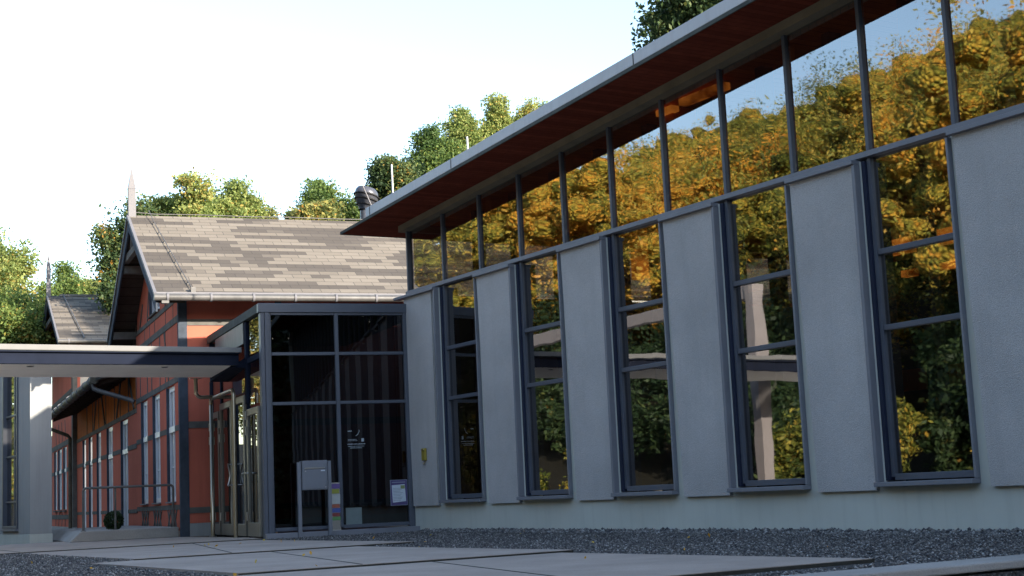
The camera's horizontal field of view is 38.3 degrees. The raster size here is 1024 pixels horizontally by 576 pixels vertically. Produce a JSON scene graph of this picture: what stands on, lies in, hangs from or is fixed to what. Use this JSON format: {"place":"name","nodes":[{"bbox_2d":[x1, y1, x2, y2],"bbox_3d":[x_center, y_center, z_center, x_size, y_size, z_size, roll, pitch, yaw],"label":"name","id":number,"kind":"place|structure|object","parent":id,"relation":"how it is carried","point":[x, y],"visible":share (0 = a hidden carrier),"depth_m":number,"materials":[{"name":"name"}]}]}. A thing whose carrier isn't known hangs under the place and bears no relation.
{"place":"outdoors","nodes":[
{"label":"outdoors","id":0,"kind":"place"},
{"bbox_2d":[0,537,262,553],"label":"concrete paving","id":1,"kind":"structure","parent":0,"point":[35,547],"depth_m":21.99,"materials":[{"name":"grey concrete"}]},
{"bbox_2d":[52,525,178,542],"bbox_3d":[-7.615,4.577,27.547,1.769,0.170,6.340,1,-9,-22],"label":"concrete landing","id":2,"kind":"object","parent":1,"relation":"on","point":[89,534],"visible":0.8,"depth_m":24.77,"materials":[{"name":"grey concrete"}]},
{"bbox_2d":[103,510,123,529],"bbox_3d":[-6.861,4.009,25.402,0.369,0.358,0.351,-3,-8,0],"label":"box shrub","id":3,"kind":"object","parent":2,"relation":"on","point":[108,524],"visible":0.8,"depth_m":25.32,"materials":[{"name":"green plant"}]},
{"bbox_2d":[81,484,175,531],"bbox_3d":[-6.458,3.694,24.851,1.567,0.730,0.087,1,-9,-22],"label":"handrail","id":4,"kind":"object","parent":2,"relation":"on","point":[129,486],"visible":1,"depth_m":24.79,"materials":[{"name":"metal"}]},
{"bbox_2d":[4,539,257,553],"bbox_3d":[-5.935,3.564,19.749,5.950,0.116,0.018,2,-9,-31],"label":"paving joint","id":5,"kind":"object","parent":1,"relation":"on","point":[130,546],"visible":0.11,"depth_m":20.18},
{"bbox_2d":[209,388,239,537],"bbox_3d":[-4.557,2.780,23.242,0.116,2.266,2.066,1,-9,-22],"label":"door frame","id":6,"kind":"structure","parent":1,"relation":"on","point":[234,449],"depth_m":22.50,"materials":[{"name":"grey metal"}]},
{"bbox_2d":[207,303,419,538],"bbox_3d":[-3.199,2.216,23.623,2.764,3.405,4.380,1,-9,-22],"label":"glass porch","id":7,"kind":"object","parent":1,"relation":"on","point":[318,381],"visible":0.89,"depth_m":21.79,"materials":[{"name":"clear glass"}]},
{"bbox_2d":[0,344,244,381],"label":"entrance canopy","id":8,"kind":"object","parent":7,"relation":"attached to","point":[219,364],"visible":1,"depth_m":21.51,"materials":[{"name":"metal"}]},
{"bbox_2d":[190,378,224,398],"bbox_3d":[-4.933,1.643,24.071,0.650,0.341,0.100,1,-9,-22],"label":"bracket pipe","id":9,"kind":"object","parent":7,"relation":"attached to","point":[197,395],"visible":0.87,"depth_m":23.98,"materials":[{"name":"grey metal"}]},
{"bbox_2d":[208,411,221,534],"bbox_3d":[-4.943,3.089,24.589,0.076,2.020,0.780,1,-9,-22],"label":"door","id":10,"kind":"structure","parent":7,"relation":"in","point":[216,444],"depth_m":24.49,"materials":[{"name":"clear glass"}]},
{"bbox_2d":[218,400,233,535],"bbox_3d":[-4.582,2.894,23.665,0.076,2.120,0.980,1,-9,-22],"label":"door","id":11,"kind":"structure","parent":7,"relation":"in","point":[225,436],"depth_m":23.77,"materials":[{"name":"clear glass"}]},
{"bbox_2d":[227,395,247,535],"bbox_3d":[-4.243,2.745,22.703,0.159,2.120,1.000,1,-9,-22],"label":"door","id":12,"kind":"structure","parent":7,"relation":"in","point":[241,445],"depth_m":22.60,"materials":[{"name":"clear glass"}]},
{"bbox_2d":[241,406,262,536],"bbox_3d":[-3.834,2.710,21.713,0.129,1.880,0.930,1,-9,-22],"label":"door","id":13,"kind":"structure","parent":7,"relation":"in","point":[254,516],"depth_m":21.70,"materials":[{"name":"clear glass"}]},
{"bbox_2d":[332,482,340,529],"bbox_3d":[-2.564,3.180,21.476,0.140,0.690,0.030,1,-9,-22],"label":"leaflet rack","id":14,"kind":"object","parent":7,"relation":"on","point":[336,511],"visible":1,"depth_m":21.46,"materials":[{"name":"metal"}]},
{"bbox_2d":[346,507,361,524],"bbox_3d":[-2.314,3.336,21.588,0.240,0.240,0.010,1,-9,-21],"label":"glass board","id":15,"kind":"object","parent":7,"relation":"on","point":[353,515],"visible":1,"depth_m":21.58,"materials":[{"name":"glass"}]},
{"bbox_2d":[347,430,364,447],"bbox_3d":[-2.301,2.228,21.770,0.269,0.271,0.009,1,-8,-21],"label":"window lettering","id":16,"kind":"object","parent":7,"relation":"attached to","point":[362,439],"depth_m":21.76},
{"bbox_2d":[390,479,407,505],"bbox_3d":[-1.676,3.035,21.886,0.264,0.376,0.014,1,-9,-22],"label":"poster","id":17,"kind":"object","parent":7,"relation":"attached to","point":[398,493],"visible":1,"depth_m":21.88,"materials":[{"name":"paper"}]},
{"bbox_2d":[21,540,412,559],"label":"concrete paving","id":18,"kind":"structure","parent":0,"point":[144,552],"depth_m":17.45,"materials":[{"name":"grey concrete"}]},
{"bbox_2d":[134,542,413,559],"bbox_3d":[-2.480,2.871,15.854,3.200,0.106,0.018,2,-9,-31],"label":"paving joint","id":19,"kind":"object","parent":18,"relation":"on","point":[277,550],"visible":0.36,"depth_m":15.83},
{"bbox_2d":[90,546,566,575],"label":"concrete paving","id":20,"kind":"structure","parent":0,"point":[229,564],"depth_m":13.15,"materials":[{"name":"grey concrete"}]},
{"bbox_2d":[275,552,359,563],"bbox_3d":[-1.868,2.497,13.632,0.018,0.022,4.302,0,-8,-19],"label":"paving joint","id":21,"kind":"object","parent":20,"relation":"on","point":[319,558],"visible":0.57,"depth_m":13.12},
{"bbox_2d":[238,550,572,574],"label":"paving joint","id":22,"kind":"object","parent":20,"relation":"on","point":[569,551],"visible":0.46,"depth_m":11.76,"materials":[{"name":"grey concrete"}]},
{"bbox_2d":[0,0,660,298],"label":"sky","id":23,"kind":"structure","parent":0,"point":[280,94],"materials":[{"name":"white"}]},
{"bbox_2d":[0,530,1023,575],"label":"gravel bed","id":24,"kind":"object","parent":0,"point":[831,567],"depth_m":12.85,"materials":[{"name":"grey gravel"}]},
{"bbox_2d":[296,460,332,536],"bbox_3d":[-2.852,3.029,21.256,0.496,1.075,0.214,1,-9,-22],"label":"mailbox","id":25,"kind":"object","parent":24,"relation":"on","point":[314,475],"visible":1,"depth_m":21.20,"materials":[{"name":"metal"}]},
{"bbox_2d":[31,532,827,575],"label":"fallen leaves","id":26,"kind":"object","parent":24,"relation":"on","point":[235,574],"visible":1,"depth_m":13.77,"materials":[{"name":"plant"}]},
{"bbox_2d":[414,527,1023,535],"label":"wall foot stones","id":27,"kind":"object","parent":24,"relation":"on","point":[834,530],"depth_m":15.32,"materials":[{"name":"grey gravel"}]},
{"bbox_2d":[53,525,1023,575],"bbox_3d":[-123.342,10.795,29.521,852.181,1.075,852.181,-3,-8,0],"label":"ground","id":28,"kind":"structure","parent":0,"point":[1013,573],"depth_m":8.20,"materials":[{"name":"grey concrete"}]},
{"bbox_2d":[0,377,52,544],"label":"slot wall","id":29,"kind":"structure","parent":28,"relation":"on","point":[25,460],"depth_m":26.64,"materials":[{"name":"white stone"}]},
{"bbox_2d":[0,377,17,530],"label":"slot window","id":30,"kind":"structure","parent":29,"relation":"in","point":[9,385],"depth_m":27.88,"materials":[{"name":"clear glass"}]},
{"bbox_2d":[85,188,165,315],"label":"broadleaf tree","id":31,"kind":"object","parent":28,"relation":"on","point":[109,242],"visible":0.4,"depth_m":44.79,"materials":[{"name":"green plant"}]},
{"bbox_2d":[42,167,406,536],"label":"half timbered house","id":32,"kind":"structure","parent":28,"relation":"on","point":[188,281],"depth_m":27.84,"materials":[{"name":"brick"}]},
{"bbox_2d":[53,452,56,511],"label":"window","id":33,"kind":"structure","parent":32,"relation":"in","point":[55,453],"depth_m":48.59,"materials":[{"name":"glass"}]},
{"bbox_2d":[57,449,61,511],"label":"window","id":34,"kind":"structure","parent":32,"relation":"in","point":[59,451],"depth_m":47.08,"materials":[{"name":"glass"}]},
{"bbox_2d":[62,447,66,511],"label":"window","id":35,"kind":"structure","parent":32,"relation":"in","point":[64,449],"depth_m":45.28,"materials":[{"name":"glass"}]},
{"bbox_2d":[82,440,85,527],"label":"window","id":36,"kind":"structure","parent":32,"relation":"in","point":[83,442],"depth_m":40.74,"materials":[{"name":"glass"}]},
{"bbox_2d":[89,437,92,526],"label":"window","id":37,"kind":"structure","parent":32,"relation":"in","point":[90,439],"depth_m":39.09,"materials":[{"name":"glass"}]},
{"bbox_2d":[96,433,101,526],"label":"window","id":38,"kind":"structure","parent":32,"relation":"in","point":[98,436],"depth_m":37.27,"materials":[{"name":"glass"}]},
{"bbox_2d":[106,427,112,519],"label":"window","id":39,"kind":"structure","parent":32,"relation":"in","point":[109,431],"depth_m":35.12,"materials":[{"name":"glass"}]},
{"bbox_2d":[120,419,128,525],"bbox_3d":[-8.366,4.067,32.135,0.170,2.390,1.200,1,-9,-22],"label":"window","id":40,"kind":"structure","parent":32,"relation":"in","point":[123,424],"depth_m":32.55,"materials":[{"name":"glass"}]},
{"bbox_2d":[140,401,148,504],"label":"window","id":41,"kind":"structure","parent":32,"relation":"in","point":[144,419],"depth_m":29.45,"materials":[{"name":"glass"}]},
{"bbox_2d":[147,293,159,318],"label":"window","id":42,"kind":"structure","parent":32,"relation":"in","point":[152,312],"depth_m":28.59,"materials":[{"name":"grey glass"}]},
{"bbox_2d":[152,394,160,503],"bbox_3d":[-6.598,3.013,27.625,0.205,2.045,0.910,1,-9,-22],"label":"window","id":43,"kind":"structure","parent":32,"relation":"in","point":[155,399],"depth_m":27.92,"materials":[{"name":"glass"}]},
{"bbox_2d":[165,385,175,502],"bbox_3d":[-5.945,2.754,25.979,0.205,2.045,0.930,1,-9,-22],"label":"window","id":44,"kind":"structure","parent":32,"relation":"in","point":[170,392],"depth_m":26.29,"materials":[{"name":"glass"}]},
{"bbox_2d":[353,186,379,218],"bbox_3d":[-2.986,-1.413,30.486,0.539,1.419,0.592,1,-9,-22],"label":"exhaust cowl","id":45,"kind":"object","parent":32,"relation":"on","point":[365,197],"visible":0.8,"depth_m":30.38,"materials":[{"name":"metal"}]},
{"bbox_2d":[282,209,294,219],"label":"broadleaf tree","id":46,"kind":"object","parent":28,"relation":"on","point":[286,215],"visible":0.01,"depth_m":44.11,"materials":[{"name":"green plant"}]},
{"bbox_2d":[287,198,347,220],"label":"broadleaf tree","id":47,"kind":"object","parent":28,"relation":"on","point":[323,208],"visible":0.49,"depth_m":43.09,"materials":[{"name":"green plant"}]},
{"bbox_2d":[630,0,722,51],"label":"broadleaf tree","id":48,"kind":"object","parent":28,"relation":"on","point":[665,17],"visible":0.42,"depth_m":30.36,"materials":[{"name":"green plant"}]},
{"bbox_2d":[340,0,1023,531],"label":"exhibition hall","id":49,"kind":"structure","parent":28,"relation":"on","point":[740,264],"depth_m":15.71,"materials":[{"name":"grey concrete"}]},
{"bbox_2d":[421,448,426,464],"bbox_3d":[-1.294,2.470,21.597,0.048,0.244,0.116,2,-9,-31],"label":"key safe","id":50,"kind":"object","parent":49,"relation":"attached to","point":[424,454],"visible":1,"depth_m":21.58,"materials":[{"name":"yellow metal"}]},
{"bbox_2d":[432,277,486,502],"bbox_3d":[-0.643,1.444,20.903,0.410,3.145,1.198,2,-9,-31],"label":"tall window","id":51,"kind":"structure","parent":49,"relation":"in","point":[460,336],"depth_m":21.04,"materials":[{"name":"clear glass"}]},
{"bbox_2d":[508,252,572,499],"bbox_3d":[0.466,1.141,19.084,0.410,3.145,1.198,2,-9,-31],"label":"tall window","id":52,"kind":"structure","parent":49,"relation":"in","point":[540,301],"depth_m":19.19,"materials":[{"name":"clear glass"}]},
{"bbox_2d":[599,222,678,496],"bbox_3d":[1.575,0.837,17.263,0.410,3.145,1.198,2,-9,-31],"label":"tall window","id":53,"kind":"structure","parent":49,"relation":"in","point":[636,256],"depth_m":17.35,"materials":[{"name":"clear glass"}]},
{"bbox_2d":[711,184,811,492],"bbox_3d":[2.684,0.534,15.443,0.410,3.145,1.198,2,-9,-31],"label":"tall window","id":54,"kind":"structure","parent":49,"relation":"in","point":[765,351],"depth_m":15.51,"materials":[{"name":"clear glass"}]},
{"bbox_2d":[851,135,980,486],"bbox_3d":[3.792,0.231,13.623,0.410,3.145,1.198,2,-9,-31],"label":"tall window","id":55,"kind":"structure","parent":49,"relation":"in","point":[927,407],"depth_m":13.67,"materials":[{"name":"clear glass"}]},
{"bbox_2d":[783,554,1023,575],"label":"curb","id":56,"kind":"structure","parent":28,"relation":"on","point":[978,565],"depth_m":8.02,"materials":[{"name":"concrete"}]},
{"bbox_2d":[238,553,871,575],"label":"concrete paving","id":57,"kind":"structure","parent":0,"point":[578,564],"depth_m":10.16,"materials":[{"name":"grey concrete"}]},
{"bbox_2d":[432,561,552,575],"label":"paving joint","id":58,"kind":"object","parent":57,"relation":"on","point":[495,569],"visible":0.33,"depth_m":10.07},
{"bbox_2d":[677,559,874,575],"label":"paving joint","id":59,"kind":"object","parent":57,"relation":"on","point":[788,568],"visible":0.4,"depth_m":8.97,"materials":[{"name":"grey concrete"}]},
{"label":"wooded hill","id":60,"kind":"structure","parent":0,"visible":0},
{"bbox_2d":[0,224,45,304],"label":"broadleaf tree","id":61,"kind":"object","parent":60,"relation":"on","point":[17,268],"visible":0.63,"depth_m":50.93,"materials":[{"name":"green plant"}]},
{"bbox_2d":[0,281,55,344],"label":"broadleaf tree","id":62,"kind":"object","parent":60,"relation":"on","point":[21,318],"visible":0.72,"depth_m":46.74,"materials":[{"name":"green plant"}]},
{"bbox_2d":[28,259,87,304],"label":"broadleaf tree","id":63,"kind":"object","parent":60,"relation":"on","point":[65,282],"visible":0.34,"depth_m":58.00,"materials":[{"name":"green plant"}]},
{"bbox_2d":[79,276,97,293],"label":"broadleaf tree","id":64,"kind":"object","parent":60,"relation":"on","point":[87,284],"visible":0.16,"depth_m":71.17,"materials":[{"name":"green plant"}]},
{"bbox_2d":[136,166,224,217],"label":"broadleaf tree","id":65,"kind":"object","parent":60,"relation":"on","point":[190,200],"visible":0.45,"depth_m":48.88,"materials":[{"name":"green plant"}]},
{"bbox_2d":[210,174,270,218],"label":"broadleaf tree","id":66,"kind":"object","parent":60,"relation":"on","point":[236,199],"visible":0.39,"depth_m":51.53,"materials":[{"name":"green plant"}]},
{"bbox_2d":[260,205,283,218],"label":"broadleaf tree","id":67,"kind":"object","parent":60,"relation":"on","point":[272,212],"visible":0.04,"depth_m":54.82,"materials":[{"name":"green plant"}]},
{"bbox_2d":[293,176,359,220],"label":"broadleaf tree","id":68,"kind":"object","parent":60,"relation":"on","point":[319,189],"visible":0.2,"depth_m":59.93,"materials":[{"name":"green plant"}]},
{"bbox_2d":[363,152,425,200],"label":"broadleaf tree","id":69,"kind":"object","parent":60,"relation":"on","point":[379,174],"visible":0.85,"depth_m":56.33,"materials":[{"name":"green plant"}]},
{"bbox_2d":[400,121,470,175],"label":"broadleaf tree","id":70,"kind":"object","parent":60,"relation":"on","point":[435,149],"visible":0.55,"depth_m":58.76,"materials":[{"name":"green plant"}]},
{"bbox_2d":[437,104,489,149],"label":"tree","id":71,"kind":"object","parent":60,"relation":"on","point":[462,125],"visible":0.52,"depth_m":62.99,"materials":[{"name":"green plant"}]},
{"bbox_2d":[477,91,514,141],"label":"tree","id":72,"kind":"object","parent":60,"relation":"on","point":[496,115],"visible":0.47,"depth_m":64.23,"materials":[{"name":"green plant"}]},
{"bbox_2d":[507,95,547,122],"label":"broadleaf tree","id":73,"kind":"object","parent":60,"relation":"on","point":[527,108],"visible":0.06,"depth_m":65.12,"materials":[{"name":"green plant"}]}
]}

